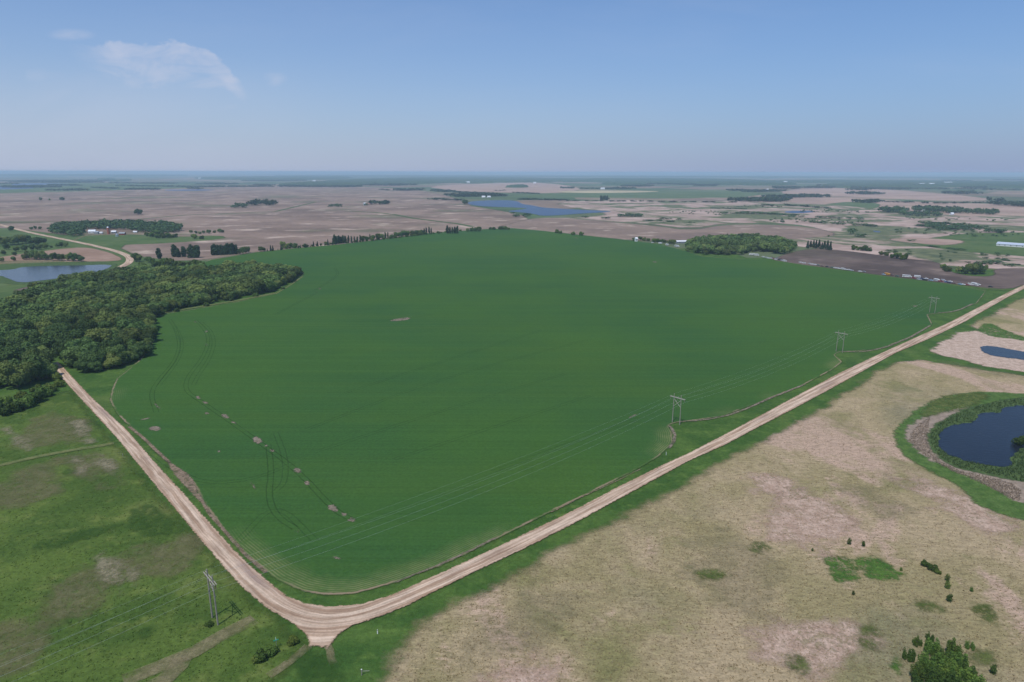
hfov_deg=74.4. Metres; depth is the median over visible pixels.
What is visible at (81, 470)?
thatch
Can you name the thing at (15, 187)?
lake
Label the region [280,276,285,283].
broadleaf tree
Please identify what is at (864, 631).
lush grass
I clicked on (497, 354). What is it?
crop field
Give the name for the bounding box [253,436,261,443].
bare patch
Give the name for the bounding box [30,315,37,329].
broadleaf tree
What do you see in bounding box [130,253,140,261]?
broadleaf tree
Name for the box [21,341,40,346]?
broadleaf tree
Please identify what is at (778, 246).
broadleaf tree
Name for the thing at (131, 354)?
broadleaf tree
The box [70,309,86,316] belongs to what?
broadleaf tree
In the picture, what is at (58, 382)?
shrub
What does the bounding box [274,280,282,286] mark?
broadleaf tree
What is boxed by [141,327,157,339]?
broadleaf tree
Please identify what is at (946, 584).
sapling
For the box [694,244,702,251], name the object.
broadleaf tree
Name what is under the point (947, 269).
shrub
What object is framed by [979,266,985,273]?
broadleaf tree
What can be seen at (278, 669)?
track
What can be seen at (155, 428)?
bare patch
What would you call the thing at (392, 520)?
power line
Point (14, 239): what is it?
broadleaf tree
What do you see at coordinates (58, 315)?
broadleaf tree
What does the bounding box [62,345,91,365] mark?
broadleaf tree
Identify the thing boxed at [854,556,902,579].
lush grass
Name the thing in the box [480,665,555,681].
dead grass
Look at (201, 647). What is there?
track
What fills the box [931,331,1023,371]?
reed ring
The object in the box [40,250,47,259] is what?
broadleaf tree
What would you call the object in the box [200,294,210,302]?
broadleaf tree
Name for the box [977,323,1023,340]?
lush grass
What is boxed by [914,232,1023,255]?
pasture
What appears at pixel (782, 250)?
broadleaf tree
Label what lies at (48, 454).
track
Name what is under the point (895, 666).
lush grass
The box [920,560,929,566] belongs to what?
bush
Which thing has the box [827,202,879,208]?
field
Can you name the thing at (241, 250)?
broadleaf tree
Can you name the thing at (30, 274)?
pond
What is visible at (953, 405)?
brush ring
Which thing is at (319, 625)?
gravel road
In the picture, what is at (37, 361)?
broadleaf tree
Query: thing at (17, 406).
shrub
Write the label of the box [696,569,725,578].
lush grass
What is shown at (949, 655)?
willow bush
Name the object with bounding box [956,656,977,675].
willow bush
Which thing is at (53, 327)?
broadleaf tree
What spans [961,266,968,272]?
broadleaf tree
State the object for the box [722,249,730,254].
broadleaf tree
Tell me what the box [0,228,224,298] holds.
grassland
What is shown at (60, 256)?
broadleaf tree
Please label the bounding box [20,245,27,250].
broadleaf tree
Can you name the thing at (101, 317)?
broadleaf tree
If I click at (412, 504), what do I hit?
power line
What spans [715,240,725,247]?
broadleaf tree
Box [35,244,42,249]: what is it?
broadleaf tree
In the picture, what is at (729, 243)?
broadleaf tree
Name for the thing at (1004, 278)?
ploughed field
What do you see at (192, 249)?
poplar tree
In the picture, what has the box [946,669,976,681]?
willow bush
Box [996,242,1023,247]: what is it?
poultry barn
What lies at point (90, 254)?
ploughed field
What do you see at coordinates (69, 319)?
broadleaf tree
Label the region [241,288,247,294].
broadleaf tree
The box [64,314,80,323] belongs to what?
broadleaf tree
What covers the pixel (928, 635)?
willow bush
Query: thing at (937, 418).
reed ring
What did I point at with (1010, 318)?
meadow
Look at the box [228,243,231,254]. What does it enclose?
poplar tree
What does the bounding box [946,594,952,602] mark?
sapling
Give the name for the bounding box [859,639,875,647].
lush grass
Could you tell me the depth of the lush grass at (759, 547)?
222.10 m
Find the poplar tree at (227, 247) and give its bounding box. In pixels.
[224,243,229,254]
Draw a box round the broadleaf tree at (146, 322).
[142,318,155,324]
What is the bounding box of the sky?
[0,0,1023,173]
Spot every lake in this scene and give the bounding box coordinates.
[0,185,32,188]
[11,183,61,185]
[166,189,203,190]
[468,200,610,215]
[786,211,812,212]
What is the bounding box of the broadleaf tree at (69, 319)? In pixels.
[52,315,76,323]
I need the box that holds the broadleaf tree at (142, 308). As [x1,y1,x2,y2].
[132,304,151,312]
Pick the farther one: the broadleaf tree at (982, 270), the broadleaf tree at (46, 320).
the broadleaf tree at (982, 270)
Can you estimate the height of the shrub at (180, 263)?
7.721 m
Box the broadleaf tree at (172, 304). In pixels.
[166,300,176,310]
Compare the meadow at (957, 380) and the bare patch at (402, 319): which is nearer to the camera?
the meadow at (957, 380)
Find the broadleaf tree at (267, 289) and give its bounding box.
[262,283,273,291]
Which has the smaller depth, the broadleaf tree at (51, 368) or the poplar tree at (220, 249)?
the broadleaf tree at (51, 368)
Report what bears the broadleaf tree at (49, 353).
on the verge
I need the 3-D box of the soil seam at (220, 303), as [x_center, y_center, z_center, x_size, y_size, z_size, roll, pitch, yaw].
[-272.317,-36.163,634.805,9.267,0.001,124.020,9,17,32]
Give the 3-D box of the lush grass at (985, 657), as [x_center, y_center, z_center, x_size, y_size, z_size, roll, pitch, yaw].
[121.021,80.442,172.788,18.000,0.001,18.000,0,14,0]
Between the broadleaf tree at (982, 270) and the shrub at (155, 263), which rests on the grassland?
the shrub at (155, 263)
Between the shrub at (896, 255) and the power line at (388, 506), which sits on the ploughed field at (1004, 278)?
the shrub at (896, 255)
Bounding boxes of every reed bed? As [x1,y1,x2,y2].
[909,418,1020,500]
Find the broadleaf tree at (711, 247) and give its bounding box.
[705,245,714,250]
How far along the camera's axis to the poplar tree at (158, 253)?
952.05 m
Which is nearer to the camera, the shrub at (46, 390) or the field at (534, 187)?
the shrub at (46, 390)
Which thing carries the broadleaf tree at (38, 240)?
on the grassland
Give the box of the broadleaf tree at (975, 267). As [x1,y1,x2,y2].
[969,263,978,274]
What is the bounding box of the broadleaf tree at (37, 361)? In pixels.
[7,353,43,382]
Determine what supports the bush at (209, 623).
on the pasture at (52, 552)
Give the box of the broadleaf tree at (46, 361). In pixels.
[40,358,50,374]
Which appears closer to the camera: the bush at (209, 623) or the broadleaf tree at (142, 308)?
the bush at (209, 623)
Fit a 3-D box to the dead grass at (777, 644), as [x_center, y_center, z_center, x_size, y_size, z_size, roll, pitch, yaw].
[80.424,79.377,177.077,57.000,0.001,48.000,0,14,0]
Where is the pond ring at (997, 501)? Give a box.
[893,392,1023,519]
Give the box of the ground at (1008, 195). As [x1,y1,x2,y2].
[0,173,1023,268]
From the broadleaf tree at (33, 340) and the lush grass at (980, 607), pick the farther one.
the broadleaf tree at (33, 340)
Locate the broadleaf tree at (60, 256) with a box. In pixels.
[57,254,64,259]
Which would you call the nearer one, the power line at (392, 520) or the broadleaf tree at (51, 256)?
the power line at (392, 520)
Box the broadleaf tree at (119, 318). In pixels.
[113,315,144,326]
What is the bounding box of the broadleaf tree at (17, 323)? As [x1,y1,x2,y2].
[0,318,32,328]
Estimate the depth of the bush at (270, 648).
171.90 m
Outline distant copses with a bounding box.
[0,179,1023,207]
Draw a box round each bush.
[204,620,213,626]
[251,656,259,663]
[254,648,270,663]
[264,646,275,657]
[286,635,298,645]
[902,647,915,661]
[909,662,928,681]
[911,669,940,681]
[912,635,922,646]
[917,651,937,669]
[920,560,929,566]
[920,661,945,681]
[924,637,941,655]
[924,665,950,681]
[925,631,934,641]
[927,563,938,570]
[930,648,948,662]
[931,664,957,678]
[934,652,956,673]
[935,651,956,660]
[937,674,958,681]
[942,658,969,681]
[945,637,963,656]
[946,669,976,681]
[950,650,969,668]
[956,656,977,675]
[957,667,978,681]
[964,640,975,650]
[966,671,986,681]
[1011,435,1023,445]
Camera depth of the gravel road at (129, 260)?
1106.16 m
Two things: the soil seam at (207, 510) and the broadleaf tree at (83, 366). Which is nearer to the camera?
the soil seam at (207, 510)
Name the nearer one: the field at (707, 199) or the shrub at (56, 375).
the shrub at (56, 375)
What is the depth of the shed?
1176.97 m
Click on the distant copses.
(786, 197)
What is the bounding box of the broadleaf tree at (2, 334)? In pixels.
[0,331,15,339]
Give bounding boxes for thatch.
[71,420,92,443]
[74,459,85,472]
[97,558,117,581]
[98,459,116,468]
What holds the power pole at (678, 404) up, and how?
on the crop field at (497, 354)
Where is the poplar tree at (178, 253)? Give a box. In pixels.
[176,248,180,256]
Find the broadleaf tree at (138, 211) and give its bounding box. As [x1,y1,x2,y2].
[134,209,142,213]
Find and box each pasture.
[0,391,306,681]
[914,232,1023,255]
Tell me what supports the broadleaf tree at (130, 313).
on the verge
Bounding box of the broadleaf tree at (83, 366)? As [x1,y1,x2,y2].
[73,360,93,371]
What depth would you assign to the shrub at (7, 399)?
356.25 m
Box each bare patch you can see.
[149,426,159,430]
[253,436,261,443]
[328,505,337,511]
[391,317,409,320]
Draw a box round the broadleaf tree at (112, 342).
[99,336,126,349]
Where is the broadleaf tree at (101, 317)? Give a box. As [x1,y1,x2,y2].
[93,311,112,321]
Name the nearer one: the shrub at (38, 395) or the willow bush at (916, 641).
the willow bush at (916, 641)
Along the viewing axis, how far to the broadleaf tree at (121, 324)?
484.21 m
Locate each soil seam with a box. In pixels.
[128,426,169,461]
[165,293,273,312]
[169,463,199,499]
[198,495,266,572]
[397,537,497,581]
[551,469,639,511]
[668,425,676,447]
[690,384,804,420]
[843,325,930,351]
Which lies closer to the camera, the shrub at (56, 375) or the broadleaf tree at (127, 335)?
the shrub at (56, 375)
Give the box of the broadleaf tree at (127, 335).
[115,330,139,343]
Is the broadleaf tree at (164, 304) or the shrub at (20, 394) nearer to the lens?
the shrub at (20, 394)
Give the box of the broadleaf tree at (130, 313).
[108,307,137,320]
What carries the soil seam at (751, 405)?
on the crop field at (497, 354)
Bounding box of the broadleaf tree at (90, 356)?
[78,346,107,362]
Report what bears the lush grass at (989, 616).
on the meadow at (957, 380)
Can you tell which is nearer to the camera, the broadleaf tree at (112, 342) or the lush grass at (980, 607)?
the lush grass at (980, 607)
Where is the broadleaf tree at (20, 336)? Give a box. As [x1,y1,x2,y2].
[5,330,38,342]
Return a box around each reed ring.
[905,408,1023,502]
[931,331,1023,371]
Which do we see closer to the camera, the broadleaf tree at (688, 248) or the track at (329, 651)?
the track at (329, 651)
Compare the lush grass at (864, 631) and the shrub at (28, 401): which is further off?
the shrub at (28, 401)
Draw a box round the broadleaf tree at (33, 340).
[13,337,41,345]
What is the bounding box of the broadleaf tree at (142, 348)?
[132,342,152,355]
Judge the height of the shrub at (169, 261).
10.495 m
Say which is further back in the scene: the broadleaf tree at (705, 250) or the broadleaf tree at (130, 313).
the broadleaf tree at (705, 250)
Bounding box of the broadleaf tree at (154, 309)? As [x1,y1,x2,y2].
[147,304,161,315]
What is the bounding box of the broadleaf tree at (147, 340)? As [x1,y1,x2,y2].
[141,338,151,344]
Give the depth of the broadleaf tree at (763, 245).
1045.93 m
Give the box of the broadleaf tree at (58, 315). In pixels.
[36,312,64,321]
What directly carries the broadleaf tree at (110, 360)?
on the verge
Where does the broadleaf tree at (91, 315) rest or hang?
on the verge
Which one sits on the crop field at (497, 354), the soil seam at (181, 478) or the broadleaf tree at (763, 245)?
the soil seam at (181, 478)
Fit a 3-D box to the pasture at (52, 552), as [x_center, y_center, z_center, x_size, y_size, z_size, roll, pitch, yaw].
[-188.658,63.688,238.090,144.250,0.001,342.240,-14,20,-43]
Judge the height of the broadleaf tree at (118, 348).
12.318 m
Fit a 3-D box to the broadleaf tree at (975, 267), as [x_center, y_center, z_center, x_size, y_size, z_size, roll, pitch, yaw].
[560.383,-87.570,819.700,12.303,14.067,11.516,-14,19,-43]
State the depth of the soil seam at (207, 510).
228.49 m
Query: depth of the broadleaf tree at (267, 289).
691.31 m
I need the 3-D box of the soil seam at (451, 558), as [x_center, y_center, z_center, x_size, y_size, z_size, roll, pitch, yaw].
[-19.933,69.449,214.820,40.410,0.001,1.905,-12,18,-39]
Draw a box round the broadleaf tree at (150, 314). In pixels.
[143,312,154,316]
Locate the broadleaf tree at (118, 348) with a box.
[105,344,126,355]
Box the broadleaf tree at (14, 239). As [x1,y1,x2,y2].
[7,236,19,244]
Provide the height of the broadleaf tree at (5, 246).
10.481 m
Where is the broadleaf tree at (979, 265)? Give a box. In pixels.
[973,262,982,273]
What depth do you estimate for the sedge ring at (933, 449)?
303.14 m
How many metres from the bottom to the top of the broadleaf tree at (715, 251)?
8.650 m
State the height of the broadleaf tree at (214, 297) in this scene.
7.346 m
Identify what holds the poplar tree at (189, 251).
on the ploughed field at (319, 220)
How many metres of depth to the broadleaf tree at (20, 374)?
380.89 m
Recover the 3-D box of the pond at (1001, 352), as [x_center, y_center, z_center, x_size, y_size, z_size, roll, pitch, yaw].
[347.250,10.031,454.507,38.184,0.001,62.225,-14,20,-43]
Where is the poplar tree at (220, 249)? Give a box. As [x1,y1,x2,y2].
[218,244,222,254]
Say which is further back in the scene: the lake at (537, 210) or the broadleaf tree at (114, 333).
the lake at (537, 210)
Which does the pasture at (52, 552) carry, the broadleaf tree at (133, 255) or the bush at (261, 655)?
the bush at (261, 655)
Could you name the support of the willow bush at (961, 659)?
on the meadow at (957, 380)
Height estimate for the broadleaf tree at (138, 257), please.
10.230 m
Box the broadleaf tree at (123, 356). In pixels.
[114,352,130,363]
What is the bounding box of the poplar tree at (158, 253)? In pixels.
[155,248,162,258]
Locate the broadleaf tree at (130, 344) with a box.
[125,339,138,352]
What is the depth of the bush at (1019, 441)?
305.03 m
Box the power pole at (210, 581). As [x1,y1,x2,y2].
[203,569,218,624]
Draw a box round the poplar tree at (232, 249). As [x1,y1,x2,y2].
[230,243,235,253]
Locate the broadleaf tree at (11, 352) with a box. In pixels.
[0,346,25,361]
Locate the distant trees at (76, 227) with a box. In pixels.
[46,202,1020,266]
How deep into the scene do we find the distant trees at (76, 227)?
1496.81 m
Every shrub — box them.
[0,395,12,402]
[0,402,13,415]
[5,400,24,412]
[13,391,27,399]
[15,395,35,407]
[25,390,44,402]
[29,384,42,392]
[35,386,53,396]
[43,383,56,390]
[50,372,62,379]
[53,379,64,386]
[150,260,161,266]
[159,258,165,263]
[165,258,173,264]
[177,261,185,265]
[190,259,201,264]
[860,245,867,250]
[893,253,901,257]
[944,267,951,271]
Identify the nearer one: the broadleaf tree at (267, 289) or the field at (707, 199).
the broadleaf tree at (267, 289)
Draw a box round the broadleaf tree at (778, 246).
[771,243,782,253]
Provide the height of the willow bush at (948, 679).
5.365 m
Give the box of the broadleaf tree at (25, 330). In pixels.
[10,328,40,340]
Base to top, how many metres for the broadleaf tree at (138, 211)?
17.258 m
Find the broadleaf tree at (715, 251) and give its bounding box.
[713,249,721,254]
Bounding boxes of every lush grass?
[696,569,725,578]
[749,543,768,552]
[787,655,809,673]
[824,556,859,581]
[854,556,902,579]
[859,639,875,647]
[860,626,877,635]
[891,658,900,671]
[916,601,943,609]
[972,604,990,611]
[972,650,994,663]
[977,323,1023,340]
[982,610,996,621]
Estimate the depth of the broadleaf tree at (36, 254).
936.92 m
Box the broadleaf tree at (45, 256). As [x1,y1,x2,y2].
[42,254,48,259]
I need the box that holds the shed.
[676,240,686,242]
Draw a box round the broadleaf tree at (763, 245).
[758,242,770,249]
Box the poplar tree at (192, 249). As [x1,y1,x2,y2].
[191,245,197,257]
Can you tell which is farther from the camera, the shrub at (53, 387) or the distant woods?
the distant woods
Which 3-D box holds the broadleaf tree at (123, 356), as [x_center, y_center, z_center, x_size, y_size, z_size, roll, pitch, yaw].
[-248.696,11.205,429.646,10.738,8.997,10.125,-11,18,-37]
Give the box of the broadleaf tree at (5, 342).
[0,337,18,346]
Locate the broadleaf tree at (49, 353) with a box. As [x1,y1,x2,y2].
[19,347,57,361]
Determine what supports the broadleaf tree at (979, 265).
on the ploughed field at (1004, 278)
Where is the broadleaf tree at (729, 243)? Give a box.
[723,241,734,246]
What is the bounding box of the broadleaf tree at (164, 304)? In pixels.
[158,301,170,308]
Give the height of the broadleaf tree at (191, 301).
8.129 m
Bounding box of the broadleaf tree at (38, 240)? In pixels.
[34,237,43,243]
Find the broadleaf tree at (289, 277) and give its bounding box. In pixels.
[286,273,293,281]
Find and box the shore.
[0,260,62,263]
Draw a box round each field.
[0,183,195,192]
[0,186,527,260]
[1,248,120,261]
[109,228,985,594]
[431,183,578,192]
[501,218,833,240]
[507,190,758,197]
[559,190,657,192]
[670,198,745,200]
[775,197,1023,215]
[775,249,1023,288]
[782,188,986,200]
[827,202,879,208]
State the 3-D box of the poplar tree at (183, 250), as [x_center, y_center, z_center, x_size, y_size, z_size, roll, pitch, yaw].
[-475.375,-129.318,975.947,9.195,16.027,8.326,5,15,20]
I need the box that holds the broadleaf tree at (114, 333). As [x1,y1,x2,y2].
[101,329,120,340]
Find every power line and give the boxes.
[2,304,920,663]
[2,305,917,665]
[14,308,904,648]
[16,304,925,669]
[19,316,908,678]
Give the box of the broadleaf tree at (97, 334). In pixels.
[85,327,111,342]
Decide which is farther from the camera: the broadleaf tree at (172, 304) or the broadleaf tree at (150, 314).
the broadleaf tree at (172, 304)
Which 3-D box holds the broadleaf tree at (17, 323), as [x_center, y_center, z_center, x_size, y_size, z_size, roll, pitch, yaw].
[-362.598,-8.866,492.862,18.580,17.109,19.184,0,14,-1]
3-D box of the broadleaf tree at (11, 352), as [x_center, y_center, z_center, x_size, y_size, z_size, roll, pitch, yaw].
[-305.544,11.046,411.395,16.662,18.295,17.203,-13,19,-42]
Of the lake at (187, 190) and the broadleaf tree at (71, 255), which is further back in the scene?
the lake at (187, 190)
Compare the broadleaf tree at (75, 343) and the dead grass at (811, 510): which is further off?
the broadleaf tree at (75, 343)
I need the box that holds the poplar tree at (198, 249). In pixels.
[193,245,199,257]
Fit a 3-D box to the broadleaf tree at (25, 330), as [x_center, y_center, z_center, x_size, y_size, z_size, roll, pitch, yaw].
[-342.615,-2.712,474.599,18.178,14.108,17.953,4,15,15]
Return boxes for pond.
[0,265,110,281]
[938,405,1023,466]
[981,346,1023,359]
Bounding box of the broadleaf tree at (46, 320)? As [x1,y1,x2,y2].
[34,315,52,329]
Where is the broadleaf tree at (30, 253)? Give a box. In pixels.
[27,250,37,259]
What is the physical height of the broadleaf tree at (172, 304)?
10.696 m
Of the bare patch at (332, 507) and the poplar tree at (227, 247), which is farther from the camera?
the poplar tree at (227, 247)
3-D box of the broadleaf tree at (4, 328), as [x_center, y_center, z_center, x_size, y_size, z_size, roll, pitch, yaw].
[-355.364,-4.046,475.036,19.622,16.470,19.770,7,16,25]
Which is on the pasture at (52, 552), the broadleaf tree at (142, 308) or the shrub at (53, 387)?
the shrub at (53, 387)
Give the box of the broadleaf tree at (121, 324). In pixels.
[116,318,147,331]
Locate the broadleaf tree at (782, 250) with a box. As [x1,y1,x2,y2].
[778,247,785,253]
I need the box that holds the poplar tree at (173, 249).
[170,244,177,256]
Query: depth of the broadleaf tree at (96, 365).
413.12 m
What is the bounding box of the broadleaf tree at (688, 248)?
[685,245,692,251]
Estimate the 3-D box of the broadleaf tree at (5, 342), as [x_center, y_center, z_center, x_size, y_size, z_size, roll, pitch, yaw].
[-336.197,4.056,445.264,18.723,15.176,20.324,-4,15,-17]
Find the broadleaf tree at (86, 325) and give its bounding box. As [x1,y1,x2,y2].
[71,319,97,330]
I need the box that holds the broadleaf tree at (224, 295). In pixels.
[220,291,230,300]
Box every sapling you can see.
[945,581,951,588]
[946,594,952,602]
[989,664,997,673]
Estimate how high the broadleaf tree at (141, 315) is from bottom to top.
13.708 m
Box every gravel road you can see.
[0,224,133,266]
[53,285,1023,647]
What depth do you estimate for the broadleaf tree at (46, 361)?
403.35 m
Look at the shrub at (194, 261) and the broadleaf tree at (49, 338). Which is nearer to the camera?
the broadleaf tree at (49, 338)
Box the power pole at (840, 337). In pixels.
[835,331,847,352]
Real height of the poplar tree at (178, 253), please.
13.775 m
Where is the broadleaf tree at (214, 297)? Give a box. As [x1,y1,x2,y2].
[212,294,219,300]
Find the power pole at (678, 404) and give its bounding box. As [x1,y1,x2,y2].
[670,393,684,424]
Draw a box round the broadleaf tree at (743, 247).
[738,245,746,250]
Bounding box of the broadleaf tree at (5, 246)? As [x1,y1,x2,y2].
[2,243,10,248]
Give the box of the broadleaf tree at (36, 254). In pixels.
[33,251,40,259]
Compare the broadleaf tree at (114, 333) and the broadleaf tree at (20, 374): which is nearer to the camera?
the broadleaf tree at (20, 374)
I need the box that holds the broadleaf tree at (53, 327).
[44,321,71,331]
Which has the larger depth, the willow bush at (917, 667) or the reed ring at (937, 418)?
the reed ring at (937, 418)
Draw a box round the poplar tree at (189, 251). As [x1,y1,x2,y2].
[185,244,192,257]
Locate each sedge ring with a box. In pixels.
[0,262,117,283]
[926,397,1023,481]
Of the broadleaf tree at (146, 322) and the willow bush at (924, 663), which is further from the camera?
the broadleaf tree at (146, 322)
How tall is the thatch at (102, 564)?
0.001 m
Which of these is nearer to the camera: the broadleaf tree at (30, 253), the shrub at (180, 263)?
the shrub at (180, 263)
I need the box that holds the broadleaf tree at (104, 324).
[95,321,112,328]
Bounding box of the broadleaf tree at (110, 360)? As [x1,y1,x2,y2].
[102,353,121,367]
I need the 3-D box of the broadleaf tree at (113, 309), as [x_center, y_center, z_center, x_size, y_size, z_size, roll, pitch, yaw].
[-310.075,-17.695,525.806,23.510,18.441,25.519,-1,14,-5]
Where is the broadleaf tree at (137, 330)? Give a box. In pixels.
[122,327,140,340]
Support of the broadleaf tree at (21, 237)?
on the grassland
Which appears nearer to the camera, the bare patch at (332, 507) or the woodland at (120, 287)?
the bare patch at (332, 507)
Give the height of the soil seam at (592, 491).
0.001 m
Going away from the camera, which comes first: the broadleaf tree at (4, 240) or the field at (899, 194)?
the broadleaf tree at (4, 240)
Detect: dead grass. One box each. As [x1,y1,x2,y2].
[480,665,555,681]
[746,621,883,677]
[750,473,791,495]
[766,488,857,540]
[910,478,1019,531]
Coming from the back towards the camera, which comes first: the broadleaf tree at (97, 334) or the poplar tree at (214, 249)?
the poplar tree at (214, 249)
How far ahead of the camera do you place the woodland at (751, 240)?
1122.58 m
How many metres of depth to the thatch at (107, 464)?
283.86 m
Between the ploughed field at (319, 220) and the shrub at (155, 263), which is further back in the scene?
the ploughed field at (319, 220)
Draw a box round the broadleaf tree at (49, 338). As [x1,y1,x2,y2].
[38,327,71,347]
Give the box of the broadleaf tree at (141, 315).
[137,312,156,321]
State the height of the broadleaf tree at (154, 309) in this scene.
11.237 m
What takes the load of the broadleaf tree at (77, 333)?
on the verge
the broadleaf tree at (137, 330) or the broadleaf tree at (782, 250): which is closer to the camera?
the broadleaf tree at (137, 330)
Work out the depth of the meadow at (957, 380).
204.01 m
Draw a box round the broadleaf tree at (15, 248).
[12,246,19,251]
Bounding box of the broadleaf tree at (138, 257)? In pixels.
[135,255,142,260]
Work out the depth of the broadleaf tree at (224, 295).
644.85 m
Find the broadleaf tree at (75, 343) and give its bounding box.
[59,339,101,361]
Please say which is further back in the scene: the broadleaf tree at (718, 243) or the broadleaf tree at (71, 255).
the broadleaf tree at (718, 243)
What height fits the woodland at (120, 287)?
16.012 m
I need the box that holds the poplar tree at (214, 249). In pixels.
[212,244,216,254]
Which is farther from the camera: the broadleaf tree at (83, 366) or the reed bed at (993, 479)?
the broadleaf tree at (83, 366)
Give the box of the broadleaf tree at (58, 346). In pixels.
[51,338,71,353]
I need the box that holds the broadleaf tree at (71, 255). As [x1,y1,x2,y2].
[68,252,76,260]
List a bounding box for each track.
[0,442,113,465]
[130,616,253,680]
[155,659,188,681]
[273,647,304,674]
[325,644,333,659]
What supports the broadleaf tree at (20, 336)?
on the verge
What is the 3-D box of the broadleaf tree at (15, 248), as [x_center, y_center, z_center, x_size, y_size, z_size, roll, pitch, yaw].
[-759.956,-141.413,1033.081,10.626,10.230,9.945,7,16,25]
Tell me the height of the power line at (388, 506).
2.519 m
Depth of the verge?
257.31 m
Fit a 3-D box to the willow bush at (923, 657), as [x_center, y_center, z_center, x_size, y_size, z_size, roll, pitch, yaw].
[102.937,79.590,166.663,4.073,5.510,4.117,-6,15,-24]
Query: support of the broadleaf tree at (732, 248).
on the ground at (1008, 195)
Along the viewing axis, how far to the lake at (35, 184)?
6776.18 m
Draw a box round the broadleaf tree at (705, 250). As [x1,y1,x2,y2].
[702,247,709,253]
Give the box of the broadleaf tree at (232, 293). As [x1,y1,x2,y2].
[225,289,238,297]
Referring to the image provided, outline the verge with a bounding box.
[0,237,1023,681]
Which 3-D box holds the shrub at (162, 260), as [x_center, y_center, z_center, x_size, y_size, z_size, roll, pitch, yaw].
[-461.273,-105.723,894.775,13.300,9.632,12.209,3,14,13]
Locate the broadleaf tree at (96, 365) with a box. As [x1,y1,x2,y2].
[88,360,102,371]
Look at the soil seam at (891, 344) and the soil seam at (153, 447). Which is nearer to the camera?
the soil seam at (153, 447)
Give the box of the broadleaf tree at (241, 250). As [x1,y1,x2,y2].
[239,247,245,253]
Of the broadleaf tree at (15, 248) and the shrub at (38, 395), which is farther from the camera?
the broadleaf tree at (15, 248)
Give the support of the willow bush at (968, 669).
on the meadow at (957, 380)
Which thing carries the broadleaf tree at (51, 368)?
on the verge
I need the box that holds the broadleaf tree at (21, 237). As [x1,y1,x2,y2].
[18,234,26,243]
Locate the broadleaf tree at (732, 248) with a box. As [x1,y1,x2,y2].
[728,245,736,252]
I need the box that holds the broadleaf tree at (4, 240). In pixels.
[0,236,7,245]
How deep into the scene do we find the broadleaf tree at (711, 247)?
1019.25 m
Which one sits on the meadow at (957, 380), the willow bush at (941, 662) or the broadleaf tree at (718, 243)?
the willow bush at (941, 662)
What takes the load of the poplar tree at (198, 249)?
on the ploughed field at (319, 220)
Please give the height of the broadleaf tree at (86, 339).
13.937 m
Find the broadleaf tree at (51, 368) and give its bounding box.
[38,363,57,377]
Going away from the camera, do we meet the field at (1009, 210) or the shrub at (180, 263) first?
the shrub at (180, 263)
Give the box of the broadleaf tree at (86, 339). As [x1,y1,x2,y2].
[67,336,92,346]
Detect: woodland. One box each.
[0,259,294,321]
[685,233,797,250]
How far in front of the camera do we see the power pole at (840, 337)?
462.53 m
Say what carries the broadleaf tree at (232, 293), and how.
on the verge
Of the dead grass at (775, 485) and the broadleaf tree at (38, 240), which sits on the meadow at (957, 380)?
the dead grass at (775, 485)
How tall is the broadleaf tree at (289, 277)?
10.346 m
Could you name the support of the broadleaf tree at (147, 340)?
on the verge
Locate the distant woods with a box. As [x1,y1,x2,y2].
[0,174,1023,187]
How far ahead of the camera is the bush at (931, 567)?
209.29 m
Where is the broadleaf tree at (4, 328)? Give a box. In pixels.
[0,323,15,333]
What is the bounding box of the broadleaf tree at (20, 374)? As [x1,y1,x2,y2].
[0,361,38,386]
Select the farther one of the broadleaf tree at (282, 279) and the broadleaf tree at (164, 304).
the broadleaf tree at (282, 279)
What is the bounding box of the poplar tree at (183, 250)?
[180,246,186,256]
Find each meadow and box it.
[385,360,1023,681]
[973,299,1023,336]
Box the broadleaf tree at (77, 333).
[64,329,84,339]
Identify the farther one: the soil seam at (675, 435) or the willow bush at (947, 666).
the soil seam at (675, 435)
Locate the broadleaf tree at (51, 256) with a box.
[48,252,56,259]
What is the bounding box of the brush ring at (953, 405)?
[921,393,987,415]
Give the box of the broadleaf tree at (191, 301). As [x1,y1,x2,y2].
[186,298,198,306]
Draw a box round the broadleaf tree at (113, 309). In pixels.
[95,306,120,317]
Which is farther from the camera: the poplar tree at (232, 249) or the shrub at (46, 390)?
the poplar tree at (232, 249)
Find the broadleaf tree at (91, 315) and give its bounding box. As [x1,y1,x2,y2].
[84,307,109,319]
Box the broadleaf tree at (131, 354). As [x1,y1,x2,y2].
[120,351,134,362]

